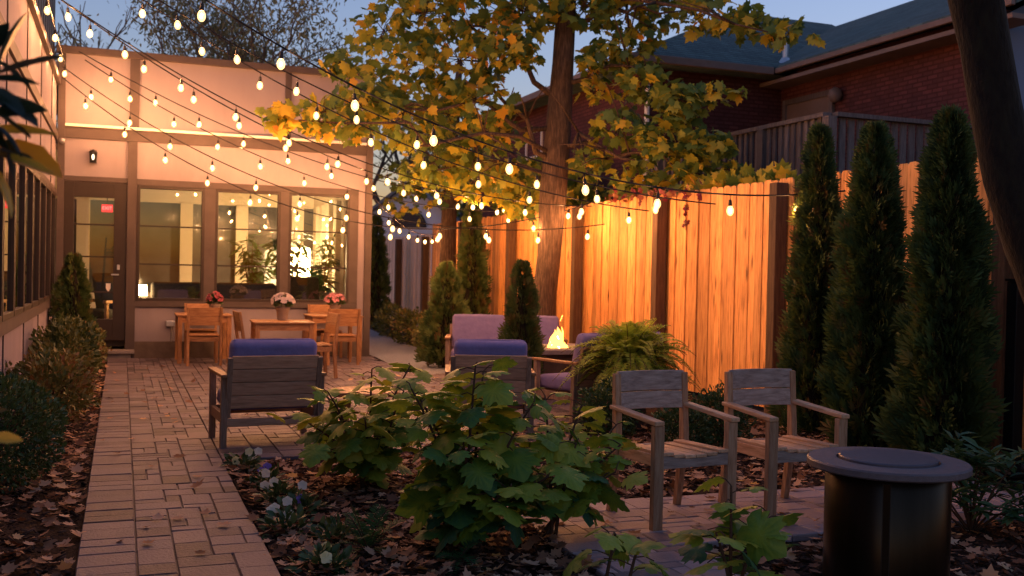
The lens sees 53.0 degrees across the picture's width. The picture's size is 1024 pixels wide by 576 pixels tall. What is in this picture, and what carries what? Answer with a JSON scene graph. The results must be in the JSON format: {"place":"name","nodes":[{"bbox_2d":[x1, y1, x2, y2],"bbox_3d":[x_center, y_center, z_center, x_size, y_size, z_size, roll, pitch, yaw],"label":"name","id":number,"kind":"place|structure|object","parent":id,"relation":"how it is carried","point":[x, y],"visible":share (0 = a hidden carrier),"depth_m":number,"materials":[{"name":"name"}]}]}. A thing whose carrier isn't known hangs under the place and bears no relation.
{"place":"outdoors","nodes":[
{"label":"outdoors","id":0,"kind":"place"},
{"bbox_2d":[36,0,55,54],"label":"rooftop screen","id":1,"kind":"object","parent":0,"point":[46,18],"visible":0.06,"depth_m":14.72,"materials":[{"name":"black metal"}]},
{"bbox_2d":[75,358,280,575],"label":"path","id":2,"kind":"structure","parent":0,"point":[130,493],"depth_m":6.61,"materials":[{"name":"brick"}]},
{"bbox_2d":[170,356,598,463],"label":"patio","id":3,"kind":"structure","parent":0,"point":[272,441],"depth_m":10.95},
{"bbox_2d":[184,307,222,365],"bbox_3d":[-4.629,0.714,15.400,0.510,0.870,0.537,1,1,-23],"label":"dining chair","id":4,"kind":"object","parent":3,"relation":"on","point":[199,337],"visible":1,"depth_m":15.21,"materials":[{"name":"brown wood"}]},
{"bbox_2d":[174,313,232,363],"bbox_3d":[-4.806,0.770,15.973,0.820,0.735,0.819,1,1,-21],"label":"dining table","id":5,"kind":"object","parent":3,"relation":"on","point":[180,318],"visible":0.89,"depth_m":15.73,"materials":[{"name":"brown wood"}]},
{"bbox_2d":[208,338,326,447],"bbox_3d":[-2.088,0.855,8.748,0.864,0.890,0.761,1,1,-25],"label":"lounge chair","id":6,"kind":"object","parent":3,"relation":"on","point":[269,375],"visible":0.96,"depth_m":8.46,"materials":[{"name":"brown wood"}]},
{"bbox_2d":[250,319,314,338],"bbox_3d":[-3.221,0.827,14.361,0.820,0.735,0.819,1,1,-19],"label":"dining table","id":7,"kind":"object","parent":3,"relation":"on","point":[259,325],"visible":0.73,"depth_m":14.05,"materials":[{"name":"brown wood"}]},
{"bbox_2d":[270,292,295,320],"bbox_3d":[-3.239,0.256,14.523,0.361,0.401,0.372,1,1,-21],"label":"flower pot","id":8,"kind":"object","parent":7,"relation":"on","point":[280,298],"visible":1,"depth_m":14.45,"materials":[{"name":"ceramic"}]},
{"bbox_2d":[316,312,340,377],"bbox_3d":[-2.664,0.777,13.988,0.537,0.870,0.510,1,1,-27],"label":"dining chair","id":9,"kind":"object","parent":3,"relation":"on","point":[333,319],"visible":0.56,"depth_m":13.89,"materials":[{"name":"brown wood"}]},
{"bbox_2d":[303,314,362,361],"bbox_3d":[-2.902,0.801,16.622,0.820,0.735,0.819,1,1,-21],"label":"dining table","id":10,"kind":"object","parent":3,"relation":"on","point":[318,318],"visible":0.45,"depth_m":16.38,"materials":[{"name":"brown wood"}]},
{"bbox_2d":[320,309,360,364],"bbox_3d":[-2.676,0.748,16.003,0.510,0.870,0.537,1,1,-24],"label":"dining chair","id":11,"kind":"object","parent":3,"relation":"on","point":[347,318],"visible":0.77,"depth_m":15.86,"materials":[{"name":"brown wood"}]},
{"bbox_2d":[332,386,398,432],"bbox_3d":[-1.313,1.108,9.101,0.620,0.413,0.620,1,1,-21],"label":"coffee table","id":12,"kind":"object","parent":3,"relation":"on","point":[347,389],"visible":0.29,"depth_m":9.02,"materials":[{"name":"brown wood"}]},
{"bbox_2d":[445,339,535,440],"bbox_3d":[-0.208,0.887,9.281,0.794,0.890,0.761,1,1,-4],"label":"lounge chair","id":13,"kind":"object","parent":3,"relation":"on","point":[469,353],"visible":0.53,"depth_m":8.94,"materials":[{"name":"fabric"}]},
{"bbox_2d":[445,314,567,375],"bbox_3d":[-0.089,0.821,14.020,1.634,0.890,0.761,1,1,-2],"label":"lounge sofa","id":14,"kind":"object","parent":3,"relation":"on","point":[473,326],"visible":0.36,"depth_m":14.19,"materials":[{"name":"fabric"}]},
{"bbox_2d":[497,258,546,398],"bbox_3d":[0.092,0.491,11.762,0.637,1.683,0.686,2,1,19],"label":"arborvitae","id":15,"kind":"object","parent":3,"relation":"on","point":[522,318],"visible":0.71,"depth_m":11.68,"materials":[{"name":"green plant"}]},
{"bbox_2d":[540,315,592,399],"bbox_3d":[0.555,0.816,12.532,1.000,0.971,1.000,1,1,-27],"label":"fire table","id":16,"kind":"object","parent":3,"relation":"on","point":[555,347],"visible":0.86,"depth_m":12.09,"materials":[{"name":"stone"}]},
{"bbox_2d":[532,331,667,422],"bbox_3d":[0.944,0.890,10.788,1.314,0.890,0.761,1,1,-38],"label":"lounge sofa","id":17,"kind":"object","parent":3,"relation":"on","point":[549,383],"visible":0.34,"depth_m":10.31,"materials":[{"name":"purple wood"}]},
{"bbox_2d":[369,329,444,373],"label":"gravel path","id":18,"kind":"structure","parent":0,"point":[388,349],"depth_m":18.64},
{"bbox_2d":[413,260,471,367],"bbox_3d":[-1.044,0.402,16.020,0.974,1.690,0.953,2,1,25],"label":"arborvitae","id":19,"kind":"object","parent":18,"relation":"on","point":[445,302],"visible":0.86,"depth_m":15.84,"materials":[{"name":"green plant"}]},
{"bbox_2d":[55,0,912,205],"label":"sky","id":20,"kind":"structure","parent":0,"point":[834,12],"materials":[{"name":"blue"}]},
{"bbox_2d":[106,326,1023,575],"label":"ground","id":21,"kind":"structure","parent":0,"point":[653,410],"depth_m":11.55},
{"bbox_2d":[0,0,60,426],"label":"wing building","id":22,"kind":"structure","parent":21,"relation":"on","point":[27,253],"depth_m":11.27,"materials":[{"name":"paint"}]},
{"bbox_2d":[0,157,4,322],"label":"window","id":23,"kind":"structure","parent":22,"relation":"in","point":[1,158],"depth_m":8.67,"materials":[{"name":"black glass"}]},
{"bbox_2d":[2,158,15,321],"bbox_3d":[-4.555,-0.504,9.210,0.102,1.563,0.980,1,1,-21],"label":"window","id":24,"kind":"structure","parent":22,"relation":"in","point":[9,223],"depth_m":9.45,"materials":[{"name":"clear glass"}]},
{"bbox_2d":[14,164,25,315],"bbox_3d":[-4.919,-0.525,10.168,0.102,1.563,0.980,1,1,-21],"label":"window","id":25,"kind":"structure","parent":22,"relation":"in","point":[20,170],"depth_m":10.43,"materials":[{"name":"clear glass"}]},
{"bbox_2d":[24,167,33,310],"bbox_3d":[-5.283,-0.547,11.126,0.102,1.563,0.980,1,1,-21],"label":"window","id":26,"kind":"structure","parent":22,"relation":"in","point":[29,192],"depth_m":11.41,"materials":[{"name":"black glass"}]},
{"bbox_2d":[32,170,40,306],"bbox_3d":[-5.646,-0.568,12.084,0.102,1.563,0.980,1,1,-21],"label":"window","id":27,"kind":"structure","parent":22,"relation":"in","point":[37,179],"depth_m":12.39,"materials":[{"name":"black glass"}]},
{"bbox_2d":[39,178,45,303],"bbox_3d":[-6.010,-0.590,13.042,0.102,1.563,0.980,1,1,-21],"label":"window","id":28,"kind":"structure","parent":22,"relation":"in","point":[43,184],"depth_m":13.37,"materials":[{"name":"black glass"}]},
{"bbox_2d":[45,183,50,300],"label":"window","id":29,"kind":"structure","parent":22,"relation":"in","point":[48,190],"depth_m":14.37,"materials":[{"name":"black glass"}]},
{"bbox_2d":[50,189,55,298],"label":"window","id":30,"kind":"structure","parent":22,"relation":"in","point":[53,195],"depth_m":15.36,"materials":[{"name":"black glass"}]},
{"bbox_2d":[0,362,106,575],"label":"mulch bed","id":31,"kind":"object","parent":21,"relation":"on","point":[72,551],"visible":0.16,"depth_m":5.96,"materials":[{"name":"wood"}]},
{"bbox_2d":[0,11,66,443],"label":"magnolia","id":32,"kind":"object","parent":31,"relation":"on","point":[33,156],"visible":1,"depth_m":2.29,"materials":[{"name":"green plant"}]},
{"bbox_2d":[0,371,68,495],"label":"boxwood","id":33,"kind":"object","parent":31,"relation":"on","point":[40,395],"visible":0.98,"depth_m":6.69,"materials":[{"name":"green plant"}]},
{"bbox_2d":[0,342,102,426],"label":"euonymus","id":34,"kind":"object","parent":31,"relation":"on","point":[60,366],"visible":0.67,"depth_m":9.50,"materials":[{"name":"green plant"}]},
{"bbox_2d":[27,311,106,393],"bbox_3d":[-5.283,0.767,12.114,0.955,1.008,2.167,1,1,-21],"label":"euonymus","id":35,"kind":"object","parent":31,"relation":"on","point":[63,333],"visible":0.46,"depth_m":11.84,"materials":[{"name":"green plant"}]},
{"bbox_2d":[48,252,107,338],"bbox_3d":[-6.356,0.307,14.997,0.863,1.694,0.932,1,1,-21],"label":"arborvitae","id":36,"kind":"object","parent":31,"relation":"on","point":[71,295],"visible":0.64,"depth_m":14.92,"materials":[{"name":"green plant"}]},
{"bbox_2d":[55,0,148,142],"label":"bare tree","id":37,"kind":"object","parent":21,"relation":"on","point":[74,42],"visible":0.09,"depth_m":26.76,"materials":[{"name":"brown plant"}]},
{"bbox_2d":[54,44,376,357],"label":"sunroom building","id":38,"kind":"structure","parent":21,"relation":"on","point":[172,218],"depth_m":17.03,"materials":[{"name":"paint"}]},
{"bbox_2d":[63,181,126,339],"bbox_3d":[-6.623,-0.419,16.322,0.925,2.505,0.130,1,1,-21],"label":"door","id":39,"kind":"structure","parent":38,"relation":"in","point":[115,326],"depth_m":16.40,"materials":[{"name":"brown wood"}]},
{"bbox_2d":[89,273,112,318],"bbox_3d":[-7.029,0.277,17.636,0.800,1.078,0.685,2,1,22],"label":"indoor armchair","id":40,"kind":"object","parent":38,"relation":"on","point":[103,309],"visible":0.45,"depth_m":17.69,"materials":[{"name":"fabric"}]},
{"bbox_2d":[135,185,204,301],"bbox_3d":[-5.562,-0.716,16.744,1.050,1.861,0.102,1,1,-21],"label":"window","id":41,"kind":"structure","parent":38,"relation":"in","point":[139,187],"depth_m":16.71,"materials":[{"name":"clear glass"}]},
{"bbox_2d":[151,282,199,297],"bbox_3d":[-5.757,0.365,17.818,0.980,0.950,0.920,1,1,-21],"label":"indoor sofa","id":42,"kind":"object","parent":38,"relation":"on","point":[175,289],"visible":0.13,"depth_m":17.35,"materials":[{"name":"fabric"}]},
{"bbox_2d":[217,283,275,298],"bbox_3d":[-4.757,0.381,18.198,1.020,0.950,0.920,1,1,-21],"label":"indoor sofa","id":43,"kind":"object","parent":38,"relation":"on","point":[247,290],"visible":0.16,"depth_m":17.77,"materials":[{"name":"fabric"}]},
{"bbox_2d":[214,189,280,301],"bbox_3d":[-4.421,-0.698,17.177,1.070,1.861,0.102,1,1,-21],"label":"window","id":44,"kind":"structure","parent":38,"relation":"in","point":[278,194],"depth_m":17.16,"materials":[{"name":"brown wood"}]},
{"bbox_2d":[225,234,275,284],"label":"potted palm","id":45,"kind":"object","parent":38,"relation":"on","point":[255,276],"visible":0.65,"depth_m":19.30,"materials":[{"name":"plant"}]},
{"bbox_2d":[261,228,314,285],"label":"potted palm","id":46,"kind":"object","parent":38,"relation":"on","point":[294,254],"visible":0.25,"depth_m":19.22,"materials":[{"name":"plant"}]},
{"bbox_2d":[290,276,318,299],"bbox_3d":[-3.849,0.330,18.699,0.800,1.078,0.685,1,1,-27],"label":"indoor armchair","id":47,"kind":"object","parent":38,"relation":"on","point":[304,287],"visible":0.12,"depth_m":18.54,"materials":[{"name":"fabric"}]},
{"bbox_2d":[288,192,349,302],"bbox_3d":[-3.309,-0.680,17.599,1.050,1.861,0.102,1,1,-21],"label":"window","id":48,"kind":"structure","parent":38,"relation":"in","point":[291,194],"depth_m":17.58,"materials":[{"name":"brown glass"}]},
{"bbox_2d":[301,231,340,299],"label":"potted palm","id":49,"kind":"object","parent":38,"relation":"on","point":[323,281],"visible":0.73,"depth_m":19.31,"materials":[{"name":"plant"}]},
{"bbox_2d":[107,0,382,167],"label":"bare tree","id":50,"kind":"object","parent":21,"relation":"on","point":[226,31],"visible":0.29,"depth_m":29.66,"materials":[{"name":"brown plant"}]},
{"bbox_2d":[370,214,391,329],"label":"arborvitae","id":51,"kind":"object","parent":21,"relation":"on","point":[380,287],"visible":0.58,"depth_m":25.85,"materials":[{"name":"green plant"}]},
{"bbox_2d":[371,301,415,338],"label":"path shrub","id":52,"kind":"object","parent":21,"relation":"on","point":[383,316],"visible":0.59,"depth_m":22.99,"materials":[{"name":"green plant"}]},
{"bbox_2d":[373,235,431,326],"bbox_3d":[-3.316,-0.175,27.954,0.245,2.402,7.380,1,1,-21],"label":"weathered fence","id":53,"kind":"object","parent":21,"relation":"on","point":[409,270],"visible":0.37,"depth_m":26.19,"materials":[{"name":"wood"}]},
{"bbox_2d":[388,307,425,346],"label":"path shrub","id":54,"kind":"object","parent":21,"relation":"on","point":[409,316],"visible":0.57,"depth_m":20.85,"materials":[{"name":"green plant"}]},
{"bbox_2d":[372,86,444,202],"bbox_3d":[-4.600,-3.192,37.341,6.808,8.142,4.191,1,1,-21],"label":"bare tree","id":55,"kind":"object","parent":21,"relation":"on","point":[382,165],"visible":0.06,"depth_m":37.50,"materials":[{"name":"brown plant"}]},
{"bbox_2d":[227,454,595,575],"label":"mulch bed","id":56,"kind":"object","parent":21,"relation":"on","point":[284,572],"visible":0.16,"depth_m":5.59,"materials":[{"name":"wood"}]},
{"bbox_2d":[221,447,265,473],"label":"pansy plant","id":57,"kind":"object","parent":56,"relation":"on","point":[246,459],"visible":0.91,"depth_m":7.55,"materials":[{"name":"green plant"}]},
{"bbox_2d":[243,462,293,489],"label":"pansy plant","id":58,"kind":"object","parent":56,"relation":"on","point":[266,470],"visible":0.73,"depth_m":6.98,"materials":[{"name":"green plant"}]},
{"bbox_2d":[252,477,315,505],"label":"pansy plant","id":59,"kind":"object","parent":56,"relation":"on","point":[276,487],"visible":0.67,"depth_m":6.51,"materials":[{"name":"green plant"}]},
{"bbox_2d":[255,503,316,538],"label":"pansy plant","id":60,"kind":"object","parent":56,"relation":"on","point":[289,515],"visible":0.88,"depth_m":5.80,"materials":[{"name":"green plant"}]},
{"bbox_2d":[277,488,332,516],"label":"pansy plant","id":61,"kind":"object","parent":56,"relation":"on","point":[303,498],"visible":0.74,"depth_m":6.23,"materials":[{"name":"green plant"}]},
{"bbox_2d":[284,541,360,575],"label":"pansy plant","id":62,"kind":"object","parent":56,"relation":"on","point":[326,553],"visible":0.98,"depth_m":5.05,"materials":[{"name":"green plant"}]},
{"bbox_2d":[307,512,361,549],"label":"pansy plant","id":63,"kind":"object","parent":56,"relation":"on","point":[338,529],"visible":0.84,"depth_m":5.59,"materials":[{"name":"green plant"}]},
{"bbox_2d":[266,363,449,488],"bbox_3d":[-1.023,0.956,7.046,1.174,0.858,1.071,0,1,-42],"label":"oakleaf hydrangea","id":64,"kind":"object","parent":56,"relation":"on","point":[356,448],"visible":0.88,"depth_m":6.90,"materials":[{"name":"green plant"}]},
{"bbox_2d":[332,504,406,564],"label":"plant","id":65,"kind":"object","parent":56,"relation":"on","point":[364,538],"visible":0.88,"depth_m":5.42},
{"bbox_2d":[434,538,487,574],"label":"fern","id":66,"kind":"object","parent":56,"relation":"on","point":[464,555],"visible":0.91,"depth_m":5.21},
{"bbox_2d":[372,356,590,555],"bbox_3d":[-0.104,0.902,5.596,1.199,1.041,1.006,2,1,34],"label":"oakleaf hydrangea","id":67,"kind":"object","parent":56,"relation":"on","point":[455,487],"visible":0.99,"depth_m":5.46,"materials":[{"name":"green plant"}]},
{"bbox_2d":[518,387,647,535],"bbox_3d":[0.368,1.012,5.911,0.784,0.834,0.795,1,1,2],"label":"oakleaf hydrangea","id":68,"kind":"object","parent":56,"relation":"on","point":[596,489],"visible":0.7,"depth_m":5.79,"materials":[{"name":"green plant"}]},
{"bbox_2d":[562,525,668,575],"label":"oakleaf hydrangea","id":69,"kind":"object","parent":56,"relation":"on","point":[615,547],"visible":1,"depth_m":4.50,"materials":[{"name":"green plant"}]},
{"bbox_2d":[372,181,460,291],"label":"gable shed","id":70,"kind":"structure","parent":21,"relation":"on","point":[434,216],"depth_m":34.94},
{"bbox_2d":[378,61,481,282],"bbox_3d":[-1.377,-1.944,21.663,2.523,6.210,2.334,1,1,-21],"label":"tree","id":71,"kind":"object","parent":21,"relation":"on","point":[448,240],"visible":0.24,"depth_m":21.46,"materials":[{"name":"plant"}]},
{"bbox_2d":[453,202,492,314],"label":"arborvitae","id":72,"kind":"object","parent":21,"relation":"on","point":[472,259],"visible":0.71,"depth_m":19.83,"materials":[{"name":"green plant"}]},
{"bbox_2d":[0,360,1023,575],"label":"leaf litter","id":73,"kind":"object","parent":21,"relation":"on","point":[50,520],"visible":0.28,"depth_m":5.98,"materials":[{"name":"plant"}]},
{"bbox_2d":[254,0,825,315],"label":"maple tree","id":74,"kind":"object","parent":21,"relation":"on","point":[688,147],"visible":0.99,"depth_m":15.20,"materials":[{"name":"yellow plant"}]},
{"bbox_2d":[61,0,515,204],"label":"string light","id":75,"kind":"object","parent":74,"relation":"hanging from","point":[193,92],"visible":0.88,"depth_m":13.55,"materials":[{"name":"black plastic"}]},
{"bbox_2d":[62,77,588,239],"bbox_3d":[-2.838,-1.928,15.650,8.058,2.391,0.090,1,1,0],"label":"string light","id":76,"kind":"object","parent":74,"relation":"hanging from","point":[297,213],"visible":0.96,"depth_m":15.65,"materials":[{"name":"black plastic"}]},
{"bbox_2d":[62,0,591,216],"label":"string light","id":77,"kind":"object","parent":74,"relation":"hanging from","point":[235,111],"visible":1,"depth_m":13.33,"materials":[{"name":"black plastic"}]},
{"bbox_2d":[63,66,604,240],"bbox_3d":[-2.755,-2.009,15.438,8.313,2.581,0.106,1,1,4],"label":"string light","id":78,"kind":"object","parent":74,"relation":"hanging from","point":[439,231],"visible":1,"depth_m":15.45,"materials":[{"name":"black plastic"}]},
{"bbox_2d":[141,0,648,220],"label":"string light","id":79,"kind":"object","parent":74,"relation":"hanging from","point":[316,110],"visible":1,"depth_m":12.48,"materials":[{"name":"black plastic"}]},
{"bbox_2d":[488,149,611,237],"bbox_3d":[0.670,-1.480,20.464,1.924,2.508,5.134,1,1,-21],"label":"hedge foliage","id":80,"kind":"object","parent":21,"relation":"on","point":[575,189],"visible":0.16,"depth_m":19.25,"materials":[{"name":"green plant"}]},
{"bbox_2d":[431,177,794,414],"bbox_3d":[0.517,-0.062,17.858,0.245,2.632,14.080,1,1,-21],"label":"cedar fence","id":81,"kind":"object","parent":21,"relation":"on","point":[733,267],"visible":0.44,"depth_m":13.45,"materials":[{"name":"wood"}]},
{"bbox_2d":[85,60,508,220],"bbox_3d":[-3.127,-2.292,16.873,7.216,2.212,0.099,1,1,-22],"label":"string light","id":82,"kind":"object","parent":81,"relation":"attached to","point":[260,162],"visible":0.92,"depth_m":16.63,"materials":[{"name":"black plastic"}]},
{"bbox_2d":[79,51,527,212],"bbox_3d":[-3.129,-2.420,16.756,7.308,2.232,0.098,1,1,-19],"label":"string light","id":83,"kind":"object","parent":81,"relation":"attached to","point":[331,172],"visible":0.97,"depth_m":16.42,"materials":[{"name":"black plastic"}]},
{"bbox_2d":[158,0,715,210],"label":"string light","id":84,"kind":"object","parent":81,"relation":"hanging from","point":[356,111],"visible":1,"depth_m":11.70,"materials":[{"name":"black rubber"}]},
{"bbox_2d":[200,0,844,211],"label":"string light","id":85,"kind":"object","parent":81,"relation":"attached to","point":[354,98],"visible":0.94,"depth_m":9.15,"materials":[{"name":"black rubber"}]},
{"bbox_2d":[605,180,701,227],"bbox_3d":[1.860,-1.114,14.128,0.254,0.701,2.656,1,1,-23],"label":"creeper","id":86,"kind":"object","parent":81,"relation":"attached to","point":[671,193],"visible":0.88,"depth_m":13.69,"materials":[{"name":"green plant"}]},
{"bbox_2d":[667,158,802,208],"bbox_3d":[2.869,-1.125,13.057,0.793,0.902,3.514,1,1,-21],"label":"hedge foliage","id":87,"kind":"object","parent":81,"relation":"on","point":[723,178],"visible":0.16,"depth_m":12.73,"materials":[{"name":"green plant"}]},
{"bbox_2d":[461,0,1023,350],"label":"brick house","id":88,"kind":"structure","parent":21,"relation":"on","point":[903,60],"depth_m":19.02,"materials":[{"name":"red"}]},
{"bbox_2d":[782,89,834,173],"bbox_3d":[5.534,-2.535,19.267,0.090,2.150,1.500,1,1,-21],"label":"door","id":89,"kind":"structure","parent":88,"relation":"in","point":[818,102],"depth_m":19.35,"materials":[{"name":"brown wood"}]},
{"bbox_2d":[535,417,1023,501],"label":"mulch bed","id":90,"kind":"object","parent":21,"relation":"on","point":[700,492],"visible":0.06,"depth_m":7.88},
{"bbox_2d":[572,376,645,437],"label":"boxwood","id":91,"kind":"object","parent":90,"relation":"on","point":[601,393],"visible":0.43,"depth_m":9.37,"materials":[{"name":"green plant"}]},
{"bbox_2d":[555,317,704,430],"bbox_3d":[1.123,0.833,10.108,1.552,1.123,1.679,1,1,-21],"label":"boston fern","id":92,"kind":"object","parent":90,"relation":"on","point":[629,345],"visible":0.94,"depth_m":9.89,"materials":[{"name":"plant"}]},
{"bbox_2d":[649,399,715,443],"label":"boxwood","id":93,"kind":"object","parent":90,"relation":"on","point":[669,417],"visible":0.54,"depth_m":8.77,"materials":[{"name":"green plant"}]},
{"bbox_2d":[689,380,758,446],"bbox_3d":[1.860,1.119,9.139,0.639,0.627,0.636,1,1,-21],"label":"boxwood","id":94,"kind":"object","parent":90,"relation":"on","point":[716,397],"visible":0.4,"depth_m":9.04,"materials":[{"name":"green plant"}]},
{"bbox_2d":[765,121,843,435],"bbox_3d":[2.970,-0.082,9.941,0.894,3.073,0.925,1,1,-21],"label":"arborvitae","id":95,"kind":"object","parent":90,"relation":"on","point":[817,207],"visible":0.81,"depth_m":9.81,"materials":[{"name":"green plant"}]},
{"bbox_2d":[813,119,909,447],"bbox_3d":[3.168,-0.010,9.028,1.047,2.945,1.014,1,1,-21],"label":"arborvitae","id":96,"kind":"object","parent":90,"relation":"on","point":[868,280],"visible":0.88,"depth_m":8.85,"materials":[{"name":"green plant"}]},
{"bbox_2d":[870,103,1011,475],"bbox_3d":[3.394,0.017,8.043,0.966,2.927,0.950,2,1,41],"label":"arborvitae","id":97,"kind":"object","parent":90,"relation":"on","point":[947,339],"visible":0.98,"depth_m":7.86,"materials":[{"name":"green plant"}]},
{"bbox_2d":[992,279,1023,477],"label":"steel post","id":98,"kind":"object","parent":90,"relation":"on","point":[1013,386],"visible":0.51,"depth_m":8.02,"materials":[{"name":"black metal"}]},
{"bbox_2d":[647,112,975,196],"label":"raised deck","id":99,"kind":"structure","parent":21,"relation":"on","point":[763,133],"depth_m":14.63,"materials":[{"name":"brown wood"}]},
{"bbox_2d":[713,520,1023,575],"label":"mulch bed","id":100,"kind":"object","parent":21,"relation":"on","point":[1009,542],"visible":0.2,"depth_m":5.63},
{"bbox_2d":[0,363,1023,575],"bbox_3d":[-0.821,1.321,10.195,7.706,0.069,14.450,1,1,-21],"label":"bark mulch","id":101,"kind":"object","parent":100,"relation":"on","point":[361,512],"visible":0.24,"depth_m":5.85,"materials":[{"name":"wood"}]},
{"bbox_2d":[668,476,804,575],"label":"oakleaf hydrangea","id":102,"kind":"object","parent":100,"relation":"on","point":[758,534],"visible":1,"depth_m":4.63,"materials":[{"name":"green plant"}]},
{"bbox_2d":[807,447,972,575],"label":"fire pit table","id":103,"kind":"object","parent":100,"relation":"on","point":[887,511],"visible":1,"depth_m":4.66,"materials":[{"name":"brown metal"}]},
{"bbox_2d":[929,429,1023,532],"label":"pieris shrub","id":104,"kind":"object","parent":100,"relation":"on","point":[972,510],"visible":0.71,"depth_m":6.09,"materials":[{"name":"green plant"}]},
{"bbox_2d":[947,0,1023,302],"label":"tree","id":105,"kind":"object","parent":100,"relation":"on","point":[992,87],"visible":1,"depth_m":5.30,"materials":[{"name":"brown plant"}]},
{"bbox_2d":[836,159,1023,461],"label":"cedar fence","id":106,"kind":"object","parent":21,"relation":"on","point":[909,174],"visible":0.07,"depth_m":8.63,"materials":[{"name":"wood"}]},
{"bbox_2d":[520,479,1023,575],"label":"side patio","id":107,"kind":"structure","parent":0,"point":[574,531],"depth_m":6.13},
{"bbox_2d":[606,370,739,530],"bbox_3d":[0.966,0.964,6.287,0.606,0.872,0.574,1,1,-26],"label":"patio armchair","id":108,"kind":"object","parent":107,"relation":"on","point":[658,454],"visible":0.92,"depth_m":6.27,"materials":[{"name":"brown wood"}]},
{"bbox_2d":[718,368,849,517],"bbox_3d":[1.715,0.976,6.562,0.606,0.872,0.574,1,1,-23],"label":"patio armchair","id":109,"kind":"object","parent":107,"relation":"on","point":[772,449],"visible":0.87,"depth_m":6.64,"materials":[{"name":"brown wood"}]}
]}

